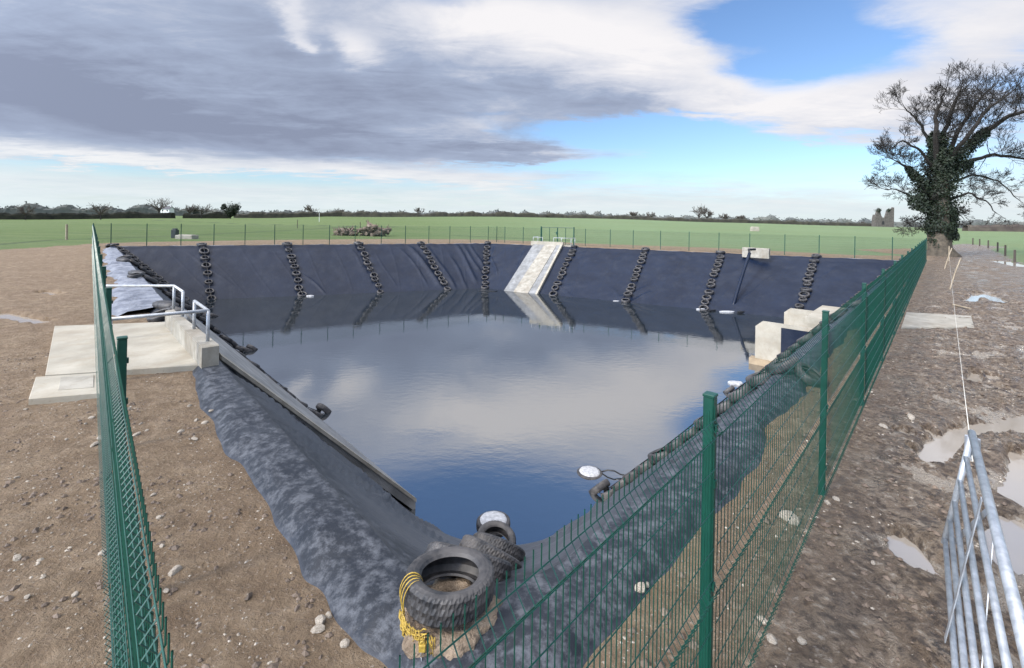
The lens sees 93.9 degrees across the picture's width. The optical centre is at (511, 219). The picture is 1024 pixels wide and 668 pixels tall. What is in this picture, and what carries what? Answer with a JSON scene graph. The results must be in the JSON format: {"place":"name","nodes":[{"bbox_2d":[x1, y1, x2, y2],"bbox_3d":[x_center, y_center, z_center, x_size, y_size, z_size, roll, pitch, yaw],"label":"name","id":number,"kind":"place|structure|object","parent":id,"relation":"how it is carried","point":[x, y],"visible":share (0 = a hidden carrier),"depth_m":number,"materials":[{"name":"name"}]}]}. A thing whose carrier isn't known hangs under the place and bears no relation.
{"place":"outdoors","nodes":[
{"label":"outdoors","id":0,"kind":"place"},
{"bbox_2d":[171,228,178,237],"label":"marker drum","id":1,"kind":"object","parent":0,"point":[175,230],"visible":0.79,"depth_m":56.96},
{"bbox_2d":[0,353,358,667],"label":"gravel","id":2,"kind":"structure","parent":0,"point":[196,619],"depth_m":4.27,"materials":[{"name":"stone"}]},
{"bbox_2d":[188,289,783,544],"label":"water","id":3,"kind":"structure","parent":0,"point":[457,413],"depth_m":20.81,"materials":[{"name":"blue liquid"}]},
{"bbox_2d":[476,511,509,536],"bbox_3d":[-0.337,5.478,8.596,0.616,0.207,0.616,1,0,0],"label":"float tyre","id":4,"kind":"object","parent":3,"relation":"on","point":[483,518],"visible":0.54,"depth_m":8.60,"materials":[{"name":"plastic"}]},
{"bbox_2d":[577,466,601,479],"bbox_3d":[2.157,7.092,13.272,0.726,0.244,0.726,1,0,0],"label":"float tyre","id":5,"kind":"object","parent":3,"relation":"on","point":[590,472],"visible":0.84,"depth_m":13.17,"materials":[{"name":"plastic"}]},
{"bbox_2d":[601,469,624,475],"bbox_3d":[2.848,6.983,13.159,0.773,0.133,0.063,1,0,19],"label":"hose","id":6,"kind":"object","parent":5,"relation":"on","point":[612,471],"visible":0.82,"depth_m":13.16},
{"bbox_2d":[728,381,742,385],"bbox_3d":[9.737,7.162,20.852,0.607,0.140,0.391,1,0,19],"label":"foam block","id":7,"kind":"object","parent":3,"relation":"on","point":[738,383],"depth_m":20.75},
{"bbox_2d":[0,216,1023,667],"bbox_3d":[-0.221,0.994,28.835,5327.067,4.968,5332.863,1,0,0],"label":"ground","id":8,"kind":"structure","parent":0,"point":[38,258],"depth_m":5.23,"materials":[{"name":"soil"}]},
{"bbox_2d":[12,554,21,560],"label":"stone","id":9,"kind":"object","parent":8,"relation":"on","point":[17,557],"visible":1,"depth_m":4.09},
{"bbox_2d":[0,313,49,323],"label":"puddle","id":10,"kind":"object","parent":8,"relation":"on","point":[14,317],"visible":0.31,"depth_m":13.52,"materials":[{"name":"beige liquid"}]},
{"bbox_2d":[14,205,38,219],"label":"bare tree","id":11,"kind":"object","parent":8,"relation":"on","point":[21,209],"visible":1,"depth_m":159.84,"materials":[{"name":"brown plant"}]},
{"bbox_2d":[28,373,98,404],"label":"access cover slab","id":12,"kind":"structure","parent":8,"relation":"on","point":[59,388],"depth_m":7.78,"materials":[{"name":"concrete"}]},
{"bbox_2d":[65,224,67,239],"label":"marker post","id":13,"kind":"object","parent":8,"relation":"on","point":[66,232],"visible":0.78,"depth_m":49.77,"materials":[{"name":"brown wood"}]},
{"bbox_2d":[71,591,78,597],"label":"stone","id":14,"kind":"object","parent":8,"relation":"on","point":[75,593],"visible":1,"depth_m":3.72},
{"bbox_2d":[0,211,175,219],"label":"hedge","id":15,"kind":"object","parent":8,"relation":"on","point":[46,216],"visible":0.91,"depth_m":182.38,"materials":[{"name":"plant"}]},
{"bbox_2d":[0,201,199,215],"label":"woodland","id":16,"kind":"object","parent":8,"relation":"on","point":[143,208],"visible":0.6,"depth_m":372.14,"materials":[{"name":"plant"}]},
{"bbox_2d":[86,202,113,219],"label":"bare tree","id":17,"kind":"object","parent":8,"relation":"on","point":[107,207],"visible":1,"depth_m":169.51,"materials":[{"name":"brown plant"}]},
{"bbox_2d":[45,310,218,375],"bbox_3d":[-8.601,2.791,10.501,2.373,0.900,6.159,1,0,-44],"label":"concrete landing","id":18,"kind":"object","parent":8,"relation":"on","point":[174,343],"visible":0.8,"depth_m":9.89,"materials":[{"name":"concrete"}]},
{"bbox_2d":[106,284,184,316],"bbox_3d":[-9.156,2.013,12.212,2.729,0.634,0.732,1,0,15],"label":"handrail","id":19,"kind":"object","parent":18,"relation":"on","point":[175,287],"visible":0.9,"depth_m":12.32,"materials":[{"name":"metal"}]},
{"bbox_2d":[111,300,209,344],"bbox_3d":[-6.953,2.244,9.438,1.537,1.014,1.395,1,0,-38],"label":"handrail","id":20,"kind":"object","parent":18,"relation":"on","point":[204,309],"visible":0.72,"depth_m":9.21,"materials":[{"name":"metal"}]},
{"bbox_2d":[102,247,162,315],"bbox_3d":[-21.821,2.510,26.110,1.531,0.229,32.787,1,0,-42],"label":"felt sheet","id":21,"kind":"object","parent":8,"relation":"on","point":[132,299],"visible":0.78,"depth_m":17.48,"materials":[{"name":"fabric"}]},
{"bbox_2d":[116,258,129,261],"bbox_3d":[-22.614,2.365,27.774,1.000,0.230,0.400,1,0,25],"label":"sandbag","id":22,"kind":"object","parent":21,"relation":"on","point":[122,260],"visible":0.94,"depth_m":27.57,"materials":[{"name":"fabric"}]},
{"bbox_2d":[128,270,144,273],"bbox_3d":[-17.201,2.466,21.895,1.000,0.230,0.400,1,0,25],"label":"sandbag","id":23,"kind":"object","parent":21,"relation":"on","point":[132,271],"visible":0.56,"depth_m":21.78,"materials":[{"name":"fabric"}]},
{"bbox_2d":[92,223,173,667],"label":"fence","id":24,"kind":"object","parent":8,"relation":"on","point":[125,563],"visible":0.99,"depth_m":2.65,"materials":[{"name":"metal"}]},
{"bbox_2d":[146,198,173,212],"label":"bare tree","id":25,"kind":"object","parent":8,"relation":"on","point":[161,205],"visible":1,"depth_m":229.59,"materials":[{"name":"brown plant"}]},
{"bbox_2d":[160,205,173,212],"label":"farmhouse","id":26,"kind":"object","parent":8,"relation":"on","point":[167,209],"visible":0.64,"depth_m":330.28,"materials":[{"name":"stone"}]},
{"bbox_2d":[168,565,181,576],"bbox_3d":[-2.811,2.930,3.980,0.078,0.061,0.099,-4,14,19],"label":"stone","id":27,"kind":"object","parent":8,"relation":"on","point":[174,570],"visible":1,"depth_m":3.96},
{"bbox_2d":[0,351,361,667],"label":"mud clods","id":28,"kind":"object","parent":8,"relation":"on","point":[304,653],"visible":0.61,"depth_m":4.49,"materials":[{"name":"soil"}]},
{"bbox_2d":[175,234,198,238],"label":"concrete trough","id":29,"kind":"object","parent":8,"relation":"on","point":[188,236],"visible":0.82,"depth_m":55.25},
{"bbox_2d":[185,204,195,213],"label":"bare tree","id":30,"kind":"object","parent":8,"relation":"on","point":[189,209],"visible":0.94,"depth_m":239.72,"materials":[{"name":"brown plant"}]},
{"bbox_2d":[194,204,215,218],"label":"bare tree","id":31,"kind":"object","parent":8,"relation":"on","point":[203,210],"visible":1,"depth_m":224.17,"materials":[{"name":"brown plant"}]},
{"bbox_2d":[182,211,229,217],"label":"hedge","id":32,"kind":"object","parent":8,"relation":"on","point":[216,214],"visible":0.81,"depth_m":234.53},
{"bbox_2d":[220,201,241,218],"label":"evergreen tree","id":33,"kind":"object","parent":8,"relation":"on","point":[230,211],"visible":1,"depth_m":234.03,"materials":[{"name":"green plant"}]},
{"bbox_2d":[234,211,343,217],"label":"hedge","id":34,"kind":"object","parent":8,"relation":"on","point":[253,214],"visible":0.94,"depth_m":282.34,"materials":[{"name":"plant"}]},
{"bbox_2d":[95,223,496,246],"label":"fence","id":35,"kind":"object","parent":8,"relation":"on","point":[329,230],"visible":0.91,"depth_m":47.45,"materials":[{"name":"metal"}]},
{"bbox_2d":[121,243,482,246],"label":"felt strip","id":36,"kind":"object","parent":8,"relation":"on","point":[326,244],"visible":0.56,"depth_m":47.98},
{"bbox_2d":[303,205,318,211],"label":"bare tree","id":37,"kind":"object","parent":8,"relation":"on","point":[308,208],"visible":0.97,"depth_m":309.66,"materials":[{"name":"brown plant"}]},
{"bbox_2d":[310,624,324,633],"bbox_3d":[-1.403,2.961,3.454,0.101,0.050,0.076,1,1,-12],"label":"stone","id":38,"kind":"object","parent":8,"relation":"on","point":[318,628],"visible":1,"depth_m":3.44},
{"bbox_2d":[315,614,325,623],"bbox_3d":[-1.411,2.959,3.524,0.084,0.060,0.113,-4,-10,-45],"label":"stone","id":39,"kind":"object","parent":8,"relation":"on","point":[320,619],"visible":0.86,"depth_m":3.50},
{"bbox_2d":[325,611,331,618],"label":"stone","id":40,"kind":"object","parent":8,"relation":"on","point":[328,615],"visible":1,"depth_m":3.58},
{"bbox_2d":[200,208,464,213],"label":"woodland","id":41,"kind":"object","parent":8,"relation":"on","point":[247,212],"visible":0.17,"depth_m":531.75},
{"bbox_2d":[340,638,349,647],"bbox_3d":[-1.172,2.974,3.349,0.065,0.035,0.064,-11,4,-7],"label":"stone","id":42,"kind":"object","parent":8,"relation":"on","point":[344,643],"visible":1,"depth_m":3.34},
{"bbox_2d":[414,208,423,213],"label":"bare tree","id":43,"kind":"object","parent":8,"relation":"on","point":[418,211],"visible":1,"depth_m":319.38,"materials":[{"name":"brown plant"}]},
{"bbox_2d":[342,210,545,217],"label":"hedge","id":44,"kind":"object","parent":8,"relation":"on","point":[364,213],"visible":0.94,"depth_m":306.32,"materials":[{"name":"plant"}]},
{"bbox_2d":[110,243,897,667],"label":"pond liner","id":45,"kind":"object","parent":8,"relation":"on","point":[358,539],"visible":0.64,"depth_m":6.64,"materials":[{"name":"plastic"}]},
{"bbox_2d":[105,243,189,300],"bbox_3d":[-29.886,4.312,39.105,8.195,4.497,0.763,1,0,13],"label":"tyre ladder","id":46,"kind":"object","parent":45,"relation":"on","point":[126,253],"visible":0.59,"depth_m":39.32,"materials":[{"name":"rubber"}]},
{"bbox_2d":[152,300,178,308],"bbox_3d":[-10.461,2.591,14.431,1.000,0.230,0.400,1,0,25],"label":"sandbag","id":47,"kind":"object","parent":45,"relation":"on","point":[160,304],"visible":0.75,"depth_m":14.28,"materials":[{"name":"fabric"}]},
{"bbox_2d":[116,255,218,317],"bbox_3d":[-21.897,4.500,30.728,0.817,4.659,5.703,1,0,36],"label":"tyre ladder","id":48,"kind":"object","parent":45,"relation":"on","point":[136,264],"visible":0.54,"depth_m":29.75,"materials":[{"name":"rubber"}]},
{"bbox_2d":[127,272,257,351],"bbox_3d":[-14.943,4.657,22.827,0.760,4.627,5.617,1,0,36],"label":"tyre ladder","id":49,"kind":"object","parent":45,"relation":"on","point":[234,344],"visible":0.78,"depth_m":22.46,"materials":[{"name":"rubber"}]},
{"bbox_2d":[196,243,215,299],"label":"tyre ladder","id":50,"kind":"object","parent":45,"relation":"on","point":[204,263],"visible":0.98,"depth_m":40.84,"materials":[{"name":"rubber"}]},
{"bbox_2d":[146,306,331,416],"bbox_3d":[-8.173,4.770,15.094,0.788,4.692,5.617,1,0,36],"label":"tyre ladder","id":51,"kind":"object","parent":45,"relation":"on","point":[323,408],"visible":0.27,"depth_m":15.03,"materials":[{"name":"rubber"}]},
{"bbox_2d":[282,242,306,296],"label":"tyre ladder","id":52,"kind":"object","parent":45,"relation":"on","point":[288,244],"visible":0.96,"depth_m":43.50,"materials":[{"name":"rubber"}]},
{"bbox_2d":[184,309,416,509],"bbox_3d":[-5.668,4.715,12.276,3.918,4.500,5.829,1,0,-43],"label":"concrete chute","id":53,"kind":"object","parent":45,"relation":"on","point":[241,366],"visible":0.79,"depth_m":11.13,"materials":[{"name":"concrete"}]},
{"bbox_2d":[353,241,383,292],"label":"tyre ladder","id":54,"kind":"object","parent":45,"relation":"on","point":[366,259],"visible":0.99,"depth_m":46.54,"materials":[{"name":"rubber"}]},
{"bbox_2d":[417,241,450,289],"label":"tyre ladder","id":55,"kind":"object","parent":45,"relation":"on","point":[429,262],"visible":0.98,"depth_m":49.01,"materials":[{"name":"rubber"}]},
{"bbox_2d":[399,520,524,660],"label":"tires","id":56,"kind":"object","parent":45,"relation":"on","point":[479,560],"visible":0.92,"depth_m":3.44,"materials":[{"name":"rubber"}]},
{"bbox_2d":[481,241,490,288],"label":"tyre ladder","id":57,"kind":"object","parent":45,"relation":"on","point":[486,255],"visible":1,"depth_m":51.27,"materials":[{"name":"rubber"}]},
{"bbox_2d":[504,241,578,293],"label":"concrete chute","id":58,"kind":"object","parent":45,"relation":"on","point":[531,274],"visible":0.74,"depth_m":49.09,"materials":[{"name":"concrete"}]},
{"bbox_2d":[540,226,574,244],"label":"gate","id":59,"kind":"structure","parent":58,"relation":"on","point":[557,234],"depth_m":57.53,"materials":[{"name":"metal"}]},
{"bbox_2d":[549,245,577,295],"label":"tyre ladder","id":60,"kind":"object","parent":45,"relation":"on","point":[566,259],"visible":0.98,"depth_m":47.30,"materials":[{"name":"rubber"}]},
{"bbox_2d":[621,247,649,302],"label":"tyre ladder","id":61,"kind":"object","parent":45,"relation":"on","point":[639,267],"visible":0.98,"depth_m":44.59,"materials":[{"name":"rubber"}]},
{"bbox_2d":[635,582,644,592],"bbox_3d":[1.034,2.984,3.864,0.119,0.058,0.087,-17,9,-24],"label":"stone","id":62,"kind":"object","parent":45,"relation":"on","point":[639,587],"visible":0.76,"depth_m":3.84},
{"bbox_2d":[589,356,820,498],"bbox_3d":[4.015,5.000,10.800,0.824,4.655,5.290,1,0,-44],"label":"tyre ladder","id":63,"kind":"object","parent":45,"relation":"on","point":[596,489],"visible":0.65,"depth_m":10.26,"materials":[{"name":"rubber"}]},
{"bbox_2d":[699,251,725,310],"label":"tyre ladder","id":64,"kind":"object","parent":45,"relation":"on","point":[710,283],"visible":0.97,"depth_m":41.47,"materials":[{"name":"rubber"}]},
{"bbox_2d":[732,248,755,304],"bbox_3d":[19.387,4.930,40.185,0.451,4.829,5.266,1,0,44],"label":"suction pipe","id":65,"kind":"object","parent":45,"relation":"on","point":[748,257],"visible":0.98,"depth_m":39.85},
{"bbox_2d":[742,247,769,258],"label":"concrete block","id":66,"kind":"structure","parent":45,"relation":"on","point":[761,253],"depth_m":43.25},
{"bbox_2d":[723,300,861,392],"bbox_3d":[10.711,5.116,18.188,0.781,4.645,5.276,1,0,-42],"label":"tyre ladder","id":67,"kind":"object","parent":45,"relation":"on","point":[732,387],"visible":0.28,"depth_m":17.84,"materials":[{"name":"rubber"}]},
{"bbox_2d":[749,305,843,365],"bbox_3d":[16.171,6.227,24.212,6.006,2.750,6.139,1,0,42],"label":"concrete inlet","id":68,"kind":"object","parent":45,"relation":"on","point":[772,340],"visible":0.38,"depth_m":23.54,"materials":[{"name":"concrete"}]},
{"bbox_2d":[795,254,821,308],"bbox_3d":[24.228,5.283,39.152,0.890,4.545,10.330,1,0,39],"label":"tyre ladder","id":69,"kind":"object","parent":45,"relation":"on","point":[809,274],"visible":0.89,"depth_m":39.21,"materials":[{"name":"rubber"}]},
{"bbox_2d":[841,258,900,305],"bbox_3d":[28.066,5.313,37.371,12.348,4.438,0.759,1,0,-28],"label":"tyre ladder","id":70,"kind":"object","parent":45,"relation":"on","point":[867,285],"visible":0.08,"depth_m":37.26,"materials":[{"name":"rubber"}]},
{"bbox_2d":[497,227,540,243],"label":"fence","id":71,"kind":"object","parent":8,"relation":"on","point":[519,234],"visible":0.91,"depth_m":59.91,"materials":[{"name":"metal"}]},
{"bbox_2d":[482,209,644,216],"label":"woodland","id":72,"kind":"object","parent":8,"relation":"on","point":[597,213],"visible":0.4,"depth_m":578.45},
{"bbox_2d":[384,238,926,667],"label":"fence","id":73,"kind":"object","parent":8,"relation":"on","point":[903,274],"visible":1,"depth_m":3.10,"materials":[{"name":"metal"}]},
{"bbox_2d":[689,204,709,217],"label":"bare tree","id":74,"kind":"object","parent":8,"relation":"on","point":[702,210],"visible":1,"depth_m":339.00,"materials":[{"name":"brown plant"}]},
{"bbox_2d":[514,244,898,260],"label":"felt strip","id":75,"kind":"object","parent":8,"relation":"on","point":[732,253],"visible":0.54,"depth_m":45.79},
{"bbox_2d":[703,209,713,217],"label":"bare tree","id":76,"kind":"object","parent":8,"relation":"on","point":[709,213],"visible":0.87,"depth_m":343.80,"materials":[{"name":"brown plant"}]},
{"bbox_2d":[546,213,871,225],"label":"hedge","id":77,"kind":"object","parent":8,"relation":"on","point":[701,219],"visible":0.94,"depth_m":326.26,"materials":[{"name":"plant"}]},
{"bbox_2d":[718,214,729,218],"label":"bare tree","id":78,"kind":"object","parent":8,"relation":"on","point":[726,216],"visible":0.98,"depth_m":344.71,"materials":[{"name":"brown plant"}]},
{"bbox_2d":[574,229,922,259],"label":"fence","id":79,"kind":"object","parent":8,"relation":"on","point":[709,240],"visible":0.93,"depth_m":47.50,"materials":[{"name":"metal"}]},
{"bbox_2d":[750,227,758,230],"bbox_3d":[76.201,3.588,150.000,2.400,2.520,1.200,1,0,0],"label":"concrete trough","id":80,"kind":"object","parent":8,"relation":"on","point":[754,228],"visible":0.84,"depth_m":149.40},
{"bbox_2d":[757,615,767,624],"bbox_3d":[1.891,3.033,3.612,0.054,0.046,0.088,1,0,-39],"label":"stone","id":81,"kind":"object","parent":8,"relation":"on","point":[763,622],"visible":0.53,"depth_m":3.60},
{"bbox_2d":[766,633,777,644],"bbox_3d":[1.876,3.034,3.458,0.069,0.044,0.087,1,0,-2],"label":"stone","id":82,"kind":"object","parent":8,"relation":"on","point":[771,638],"visible":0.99,"depth_m":3.44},
{"bbox_2d":[653,213,924,226],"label":"woodland","id":83,"kind":"object","parent":8,"relation":"on","point":[841,220],"visible":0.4,"depth_m":591.51,"materials":[{"name":"plant"}]},
{"bbox_2d":[779,510,798,525],"bbox_3d":[2.841,3.041,4.873,0.177,0.094,0.197,-1,11,-30],"label":"stone","id":84,"kind":"object","parent":8,"relation":"on","point":[788,517],"visible":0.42,"depth_m":4.85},
{"bbox_2d":[797,636,806,644],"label":"stone","id":85,"kind":"object","parent":8,"relation":"on","point":[801,641],"visible":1,"depth_m":3.44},
{"bbox_2d":[602,295,1023,667],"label":"mud clods","id":86,"kind":"object","parent":8,"relation":"on","point":[879,632],"visible":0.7,"depth_m":4.96,"materials":[{"name":"soil"}]},
{"bbox_2d":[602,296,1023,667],"bbox_3d":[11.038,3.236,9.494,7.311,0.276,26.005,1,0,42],"label":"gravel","id":87,"kind":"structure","parent":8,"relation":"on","point":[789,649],"depth_m":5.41,"materials":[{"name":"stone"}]},
{"bbox_2d":[872,207,893,226],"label":"castle ruin","id":88,"kind":"object","parent":8,"relation":"on","point":[879,220],"visible":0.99,"depth_m":318.00,"materials":[{"name":"stone"}]},
{"bbox_2d":[907,413,914,419],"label":"stone","id":89,"kind":"object","parent":8,"relation":"on","point":[910,416],"visible":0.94,"depth_m":7.39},
{"bbox_2d":[887,535,940,576],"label":"puddle","id":90,"kind":"object","parent":8,"relation":"on","point":[907,551],"visible":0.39,"depth_m":4.47,"materials":[{"name":"beige liquid"}]},
{"bbox_2d":[901,312,974,329],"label":"concrete path slab","id":91,"kind":"structure","parent":8,"relation":"on","point":[912,320],"depth_m":14.95,"materials":[{"name":"concrete"}]},
{"bbox_2d":[858,59,1023,256],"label":"ivy tree","id":92,"kind":"object","parent":8,"relation":"on","point":[934,197],"visible":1,"depth_m":49.16,"materials":[{"name":"green plant"}]},
{"bbox_2d":[949,258,960,288],"bbox_3d":[21.145,2.688,22.818,0.514,1.714,0.058,1,0,13],"label":"wooden stake","id":93,"kind":"object","parent":8,"relation":"on","point":[955,273],"visible":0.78,"depth_m":22.81,"materials":[{"name":"brown wood"}]},
{"bbox_2d":[952,304,971,308],"bbox_3d":[16.765,3.257,17.808,0.070,0.071,0.973,1,0,13],"label":"wooden plank","id":94,"kind":"object","parent":8,"relation":"on","point":[961,306],"visible":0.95,"depth_m":17.79,"materials":[{"name":"brown wood"}]},
{"bbox_2d":[917,415,1023,462],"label":"puddle","id":95,"kind":"object","parent":8,"relation":"on","point":[947,445],"visible":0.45,"depth_m":6.94,"materials":[{"name":"beige liquid"}]},
{"bbox_2d":[968,374,980,381],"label":"puddle","id":96,"kind":"object","parent":8,"relation":"on","point":[974,377],"visible":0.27,"depth_m":9.73,"materials":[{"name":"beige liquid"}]},
{"bbox_2d":[962,293,987,301],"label":"puddle","id":97,"kind":"object","parent":8,"relation":"on","point":[974,298],"visible":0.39,"depth_m":20.71,"materials":[{"name":"clear liquid"}]},
{"bbox_2d":[941,429,1023,667],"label":"field gate","id":98,"kind":"structure","parent":8,"relation":"on","point":[972,444],"depth_m":3.08,"materials":[{"name":"metal"}]},
{"bbox_2d":[949,256,972,461],"bbox_3d":[21.436,2.599,23.328,0.006,0.407,52.007,1,0,42],"label":"string","id":99,"kind":"object","parent":98,"relation":"attached to","point":[962,374],"visible":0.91,"depth_m":6.48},
{"bbox_2d":[975,374,997,379],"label":"puddle","id":100,"kind":"object","parent":8,"relation":"on","point":[989,377],"visible":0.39,"depth_m":9.82,"materials":[{"name":"beige liquid"}]},
{"bbox_2d":[973,294,1007,302],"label":"puddle","id":101,"kind":"object","parent":8,"relation":"on","point":[993,298],"visible":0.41,"depth_m":21.10,"materials":[{"name":"beige liquid"}]},
{"bbox_2d":[958,219,1023,227],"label":"woodland","id":102,"kind":"object","parent":8,"relation":"on","point":[978,222],"visible":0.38,"depth_m":412.11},
{"bbox_2d":[962,224,1023,231],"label":"hedge","id":103,"kind":"object","parent":8,"relation":"on","point":[1012,228],"visible":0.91,"depth_m":209.68,"materials":[{"name":"plant"}]},
{"bbox_2d":[985,516,1023,574],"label":"puddle","id":104,"kind":"object","parent":8,"relation":"on","point":[1013,531],"visible":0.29,"depth_m":4.66,"materials":[{"name":"beige liquid"}]},
{"bbox_2d":[989,260,1023,266],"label":"puddle","id":105,"kind":"object","parent":8,"relation":"on","point":[1012,263],"visible":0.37,"depth_m":41.95,"materials":[{"name":"beige liquid"}]},
{"bbox_2d":[997,452,1023,506],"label":"puddle","id":106,"kind":"object","parent":8,"relation":"on","point":[1012,488],"visible":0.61,"depth_m":5.77,"materials":[{"name":"beige liquid"}]},
{"bbox_2d":[1013,250,1015,262],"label":"field post","id":107,"kind":"object","parent":8,"relation":"on","point":[1014,256],"visible":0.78,"depth_m":42.99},
{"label":"log","id":108,"kind":"object","parent":8,"relation":"on","visible":0},
{"bbox_2d":[379,227,391,232],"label":"log","id":109,"kind":"object","parent":108,"relation":"on","point":[389,229],"visible":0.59,"depth_m":74.21,"materials":[{"name":"brown wood"}]},
{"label":"log","id":110,"kind":"object","parent":8,"relation":"on","visible":0},
{"bbox_2d":[356,228,368,232],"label":"log","id":111,"kind":"object","parent":110,"relation":"on","point":[362,229],"visible":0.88,"depth_m":72.92,"materials":[{"name":"brown wood"}]},
{"bbox_2d":[0,0,1023,222],"label":"sky","id":112,"kind":"structure","parent":0,"point":[752,109],"materials":[{"name":"blue"}]}
]}

